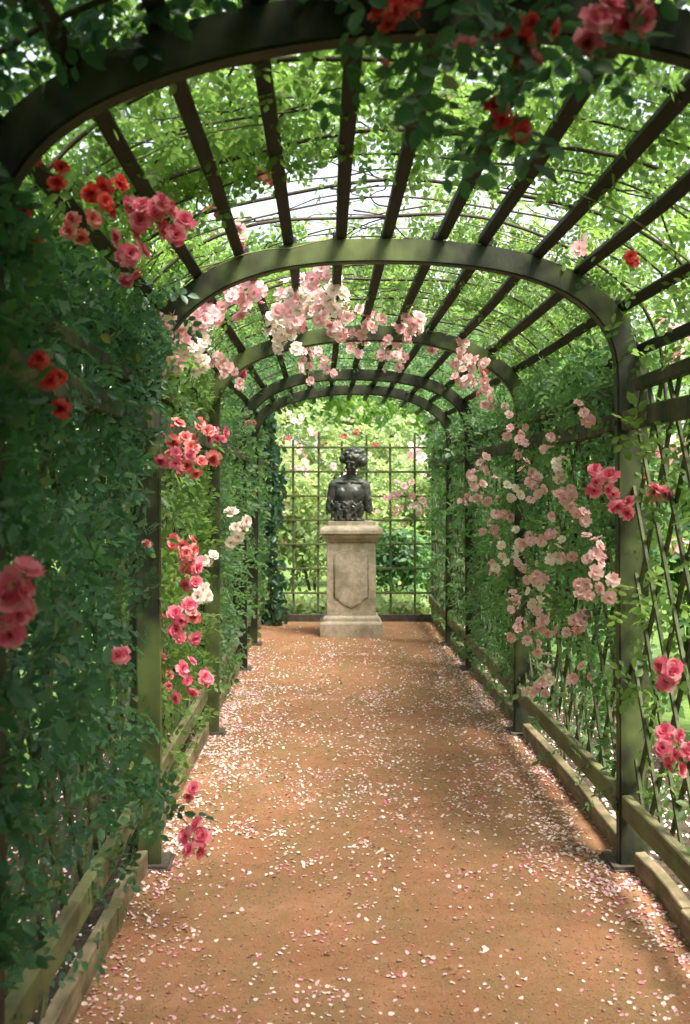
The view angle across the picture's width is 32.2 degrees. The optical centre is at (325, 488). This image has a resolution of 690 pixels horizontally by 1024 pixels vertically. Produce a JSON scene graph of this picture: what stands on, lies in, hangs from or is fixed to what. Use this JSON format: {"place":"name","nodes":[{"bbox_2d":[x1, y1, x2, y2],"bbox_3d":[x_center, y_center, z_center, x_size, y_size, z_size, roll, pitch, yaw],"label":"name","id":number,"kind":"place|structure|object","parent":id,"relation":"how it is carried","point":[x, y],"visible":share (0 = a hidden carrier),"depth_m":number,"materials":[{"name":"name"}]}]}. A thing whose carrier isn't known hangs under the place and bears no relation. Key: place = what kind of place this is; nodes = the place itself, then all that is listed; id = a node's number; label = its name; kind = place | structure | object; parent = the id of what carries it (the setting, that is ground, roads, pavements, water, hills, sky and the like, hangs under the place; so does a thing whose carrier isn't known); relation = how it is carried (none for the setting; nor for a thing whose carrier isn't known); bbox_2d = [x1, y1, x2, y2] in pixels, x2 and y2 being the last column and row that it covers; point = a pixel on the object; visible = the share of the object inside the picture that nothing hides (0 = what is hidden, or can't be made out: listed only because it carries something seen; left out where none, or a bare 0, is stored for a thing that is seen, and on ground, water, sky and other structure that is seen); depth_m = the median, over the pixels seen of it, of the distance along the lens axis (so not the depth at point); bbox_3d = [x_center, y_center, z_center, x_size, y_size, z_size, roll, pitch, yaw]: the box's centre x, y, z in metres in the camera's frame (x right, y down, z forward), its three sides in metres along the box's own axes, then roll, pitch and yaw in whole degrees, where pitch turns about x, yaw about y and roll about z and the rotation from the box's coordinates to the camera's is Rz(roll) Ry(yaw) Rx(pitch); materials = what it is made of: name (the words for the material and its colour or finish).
{"place":"outdoors","nodes":[
{"label":"outdoors","id":0,"kind":"place"},
{"bbox_2d":[0,0,689,487],"label":"sky","id":1,"kind":"structure","parent":0,"point":[262,208],"materials":[{"name":"white"}]},
{"bbox_2d":[7,492,689,787],"bbox_3d":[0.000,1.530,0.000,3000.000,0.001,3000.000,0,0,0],"label":"ground","id":2,"kind":"structure","parent":0,"point":[683,722],"depth_m":11.09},
{"bbox_2d":[6,553,56,677],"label":"shrub","id":3,"kind":"object","parent":2,"relation":"on","point":[21,671],"visible":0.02,"depth_m":7.10,"materials":[{"name":"green plant"}]},
{"bbox_2d":[5,407,122,658],"bbox_3d":[-2.428,0.339,10.037,1.710,2.473,2.522,0,0,-43],"label":"shrub","id":4,"kind":"object","parent":2,"relation":"on","point":[51,513],"visible":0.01,"depth_m":9.39,"materials":[{"name":"green plant"}]},
{"bbox_2d":[6,651,229,1023],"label":"flower bed","id":5,"kind":"object","parent":2,"relation":"on","point":[85,932],"visible":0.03,"depth_m":4.51,"materials":[{"name":"soil"}]},
{"bbox_2d":[8,647,228,1023],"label":"petal litter","id":6,"kind":"object","parent":5,"relation":"on","point":[58,912],"visible":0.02,"depth_m":4.54,"materials":[{"name":"pink plant"}]},
{"bbox_2d":[0,0,498,1023],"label":"climbing rose","id":7,"kind":"object","parent":5,"relation":"on","point":[40,248],"visible":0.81,"depth_m":3.18,"materials":[{"name":"green plant"}]},
{"bbox_2d":[92,185,439,836],"bbox_3d":[-0.162,0.097,6.570,1.772,2.811,4.735,0,0,0],"label":"climbing rose","id":8,"kind":"object","parent":5,"relation":"on","point":[292,312],"visible":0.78,"depth_m":5.75,"materials":[{"name":"green plant"}]},
{"bbox_2d":[171,291,363,707],"bbox_3d":[-0.378,0.072,8.518,1.381,2.860,2.856,0,0,0],"label":"climbing rose","id":9,"kind":"object","parent":5,"relation":"on","point":[232,525],"visible":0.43,"depth_m":8.37,"materials":[{"name":"green plant"}]},
{"bbox_2d":[222,343,353,644],"bbox_3d":[-0.329,0.093,10.638,1.376,2.818,1.759,0,0,0],"label":"climbing rose","id":10,"kind":"object","parent":5,"relation":"on","point":[253,504],"visible":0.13,"depth_m":10.72,"materials":[{"name":"green plant"}]},
{"bbox_2d":[236,362,348,637],"bbox_3d":[-0.380,0.102,12.467,1.423,2.799,2.262,0,0,0],"label":"climbing rose","id":11,"kind":"object","parent":5,"relation":"on","point":[261,544],"visible":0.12,"depth_m":12.31,"materials":[{"name":"green plant"}]},
{"bbox_2d":[75,459,172,608],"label":"shrub","id":12,"kind":"object","parent":2,"relation":"on","point":[120,557],"depth_m":13.18,"materials":[{"name":"green plant"}]},
{"bbox_2d":[0,0,441,989],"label":"climbing rose","id":13,"kind":"object","parent":2,"relation":"on","point":[14,20],"visible":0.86,"depth_m":2.28,"materials":[{"name":"green plant"}]},
{"bbox_2d":[179,380,296,498],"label":"shrub","id":14,"kind":"object","parent":2,"relation":"on","point":[278,417],"depth_m":15.80,"materials":[{"name":"green plant"}]},
{"bbox_2d":[140,207,424,438],"bbox_3d":[-1.398,-2.358,27.141,7.543,7.822,6.547,0,0,0],"label":"tree","id":15,"kind":"object","parent":2,"relation":"on","point":[342,405],"visible":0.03,"depth_m":25.83,"materials":[{"name":"green plant"}]},
{"bbox_2d":[264,440,387,596],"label":"shrub","id":16,"kind":"object","parent":2,"relation":"on","point":[305,531],"visible":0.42,"depth_m":14.88,"materials":[{"name":"green plant"}]},
{"bbox_2d":[222,296,460,469],"bbox_3d":[1.484,-2.723,37.912,8.980,8.571,9.643,0,0,-44],"label":"tree","id":17,"kind":"object","parent":2,"relation":"on","point":[371,412],"visible":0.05,"depth_m":35.82,"materials":[{"name":"green plant"}]},
{"bbox_2d":[265,614,431,621],"bbox_3d":[0.251,1.462,13.459,1.882,0.098,0.043,0,0,0],"label":"border board","id":18,"kind":"object","parent":2,"relation":"on","point":[383,617],"visible":0.44,"depth_m":13.44,"materials":[{"name":"wood"}]},
{"bbox_2d":[274,396,427,567],"bbox_3d":[0.104,0.007,18.654,3.351,3.036,1.693,0,0,0],"label":"tree","id":19,"kind":"object","parent":2,"relation":"on","point":[309,454],"visible":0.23,"depth_m":18.45,"materials":[{"name":"green plant"}]},
{"bbox_2d":[324,442,443,594],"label":"shrub","id":20,"kind":"object","parent":2,"relation":"on","point":[406,512],"visible":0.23,"depth_m":15.34,"materials":[{"name":"green plant"}]},
{"bbox_2d":[376,521,430,598],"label":"shrub","id":21,"kind":"object","parent":2,"relation":"on","point":[401,558],"visible":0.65,"depth_m":14.56,"materials":[{"name":"green plant"}]},
{"bbox_2d":[395,262,684,466],"bbox_3d":[5.072,-1.995,28.764,7.310,7.102,6.976,0,0,30],"label":"tree","id":22,"kind":"object","parent":2,"relation":"on","point":[417,419],"visible":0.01,"depth_m":27.47,"materials":[{"name":"green plant"}]},
{"bbox_2d":[483,629,689,900],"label":"flower bed","id":23,"kind":"object","parent":2,"relation":"on","point":[685,828],"visible":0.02,"depth_m":6.01,"materials":[{"name":"soil"}]},
{"bbox_2d":[319,372,471,634],"bbox_3d":[0.746,0.101,12.443,1.667,2.802,2.268,0,0,0],"label":"climbing rose","id":24,"kind":"object","parent":23,"relation":"on","point":[438,443],"visible":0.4,"depth_m":12.38,"materials":[{"name":"green plant"}]},
{"bbox_2d":[348,355,493,656],"bbox_3d":[0.870,0.092,10.630,1.408,2.819,1.831,0,0,0],"label":"climbing rose","id":25,"kind":"object","parent":23,"relation":"on","point":[456,434],"visible":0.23,"depth_m":10.72,"materials":[{"name":"green plant"}]},
{"bbox_2d":[352,291,565,716],"bbox_3d":[0.861,0.092,8.345,1.407,2.845,3.149,0,0,0],"label":"climbing rose","id":26,"kind":"object","parent":23,"relation":"on","point":[476,421],"visible":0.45,"depth_m":8.31,"materials":[{"name":"green plant"}]},
{"bbox_2d":[279,0,689,861],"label":"climbing rose","id":27,"kind":"object","parent":23,"relation":"on","point":[613,200],"visible":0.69,"depth_m":3.92,"materials":[{"name":"green plant"}]},
{"bbox_2d":[311,0,686,201],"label":"climbing rose","id":28,"kind":"object","parent":23,"relation":"on","point":[616,22],"visible":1,"depth_m":2.06,"materials":[{"name":"green plant"}]},
{"bbox_2d":[309,169,689,811],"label":"climbing rose","id":29,"kind":"object","parent":23,"relation":"on","point":[594,382],"visible":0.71,"depth_m":5.61,"materials":[{"name":"green plant"}]},
{"bbox_2d":[464,626,689,890],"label":"petal litter","id":30,"kind":"object","parent":23,"relation":"on","point":[614,813],"visible":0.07,"depth_m":5.75,"materials":[{"name":"pink plant"}]},
{"bbox_2d":[553,426,664,632],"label":"shrub","id":31,"kind":"object","parent":2,"relation":"on","point":[612,555],"depth_m":12.47,"materials":[{"name":"green plant"}]},
{"bbox_2d":[613,419,689,674],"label":"shrub","id":32,"kind":"object","parent":2,"relation":"on","point":[676,576],"visible":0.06,"depth_m":8.86,"materials":[{"name":"green plant"}]},
{"bbox_2d":[642,260,689,394],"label":"tree","id":33,"kind":"object","parent":2,"relation":"on","point":[676,321],"visible":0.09,"depth_m":22.85,"materials":[{"name":"green plant"}]},
{"bbox_2d":[72,622,689,1023],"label":"path","id":34,"kind":"structure","parent":0,"point":[438,928],"depth_m":4.47,"materials":[{"name":"orange gravel"}]},
{"bbox_2d":[39,907,116,1023],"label":"edging board","id":35,"kind":"object","parent":34,"relation":"on","point":[64,1005],"visible":0.72,"depth_m":3.52,"materials":[{"name":"brown wood"}]},
{"bbox_2d":[108,850,147,931],"bbox_3d":[-0.719,1.466,4.338,0.057,0.127,0.615,0,0,0],"label":"edging board","id":36,"kind":"object","parent":34,"relation":"on","point":[141,870],"visible":0.49,"depth_m":4.25,"materials":[{"name":"brown wood"}]},
{"bbox_2d":[162,722,208,833],"bbox_3d":[-0.728,1.466,6.040,0.055,0.128,2.330,0,0,0],"label":"edging board","id":37,"kind":"object","parent":34,"relation":"on","point":[191,752],"visible":0.34,"depth_m":6.37,"materials":[{"name":"brown wood"}]},
{"bbox_2d":[219,661,239,711],"bbox_3d":[-0.728,1.467,8.605,0.058,0.126,2.340,0,0,0],"label":"edging board","id":38,"kind":"object","parent":34,"relation":"on","point":[223,696],"visible":0.17,"depth_m":8.68,"materials":[{"name":"brown wood"}]},
{"bbox_2d":[247,638,251,652],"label":"edging board","id":39,"kind":"object","parent":34,"relation":"on","point":[250,645],"visible":0.07,"depth_m":11.15,"materials":[{"name":"brown wood"}]},
{"bbox_2d":[0,0,689,1023],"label":"pergola","id":40,"kind":"object","parent":34,"relation":"on","point":[34,126],"visible":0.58,"depth_m":4.48,"materials":[{"name":"green wood"}]},
{"bbox_2d":[258,411,291,625],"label":"ivy","id":41,"kind":"object","parent":40,"relation":"attached to","point":[276,593],"visible":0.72,"depth_m":13.07,"materials":[{"name":"green plant"}]},
{"bbox_2d":[320,521,382,637],"bbox_3d":[0.258,0.924,12.280,0.636,1.180,0.585,0,0,0],"label":"pedestal","id":42,"kind":"object","parent":34,"relation":"on","point":[350,612],"visible":1,"depth_m":12.04,"materials":[{"name":"stone"}]},
{"bbox_2d":[326,447,372,520],"bbox_3d":[0.242,-0.031,12.272,0.482,0.785,0.250,0,0,0],"label":"bust","id":43,"kind":"object","parent":42,"relation":"on","point":[349,497],"visible":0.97,"depth_m":12.21,"materials":[{"name":"brown metal"}]},
{"bbox_2d":[93,622,689,986],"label":"petal litter","id":44,"kind":"object","parent":34,"relation":"on","point":[311,800],"visible":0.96,"depth_m":5.93,"materials":[{"name":"pink plant"}]},
{"bbox_2d":[432,614,444,636],"bbox_3d":[1.214,1.467,12.502,0.056,0.126,1.855,0,0,0],"label":"edging board","id":45,"kind":"object","parent":34,"relation":"on","point":[436,623],"visible":0.22,"depth_m":12.65,"materials":[{"name":"brown wood"}]},
{"bbox_2d":[451,637,464,660],"bbox_3d":[1.216,1.467,10.675,0.059,0.125,1.340,0,0,0],"label":"edging board","id":46,"kind":"object","parent":34,"relation":"on","point":[453,646],"visible":0.2,"depth_m":10.97,"materials":[{"name":"brown wood"}]},
{"bbox_2d":[471,661,512,721],"bbox_3d":[1.215,1.467,8.605,0.054,0.126,2.340,0,0,0],"label":"edging board","id":47,"kind":"object","parent":34,"relation":"on","point":[484,679],"visible":0.35,"depth_m":8.54,"materials":[{"name":"brown wood"}]},
{"bbox_2d":[523,723,615,850],"bbox_3d":[1.215,1.466,6.040,0.057,0.127,2.330,0,0,0],"label":"edging board","id":48,"kind":"object","parent":34,"relation":"on","point":[603,820],"visible":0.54,"depth_m":5.78,"materials":[{"name":"brown wood"}]},
{"bbox_2d":[635,852,689,928],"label":"edging board","id":49,"kind":"object","parent":34,"relation":"on","point":[659,882],"visible":0.69,"depth_m":4.34,"materials":[{"name":"brown wood"}]},
{"bbox_2d":[680,909,689,945],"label":"edging board","id":50,"kind":"object","parent":34,"relation":"on","point":[685,924],"visible":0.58,"depth_m":3.97,"materials":[{"name":"brown wood"}]},
{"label":"end flower bed","id":51,"kind":"structure","parent":0,"visible":0},
{"bbox_2d":[264,589,430,613],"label":"ground cover","id":52,"kind":"object","parent":51,"relation":"on","point":[307,603],"visible":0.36,"depth_m":13.77,"materials":[{"name":"green plant"}]},
{"bbox_2d":[258,427,437,618],"bbox_3d":[0.250,0.350,13.500,2.040,2.300,0.080,0,0,0],"label":"trellis screen","id":53,"kind":"object","parent":51,"relation":"on","point":[366,447],"visible":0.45,"depth_m":13.50,"materials":[{"name":"green wood"}]}
]}

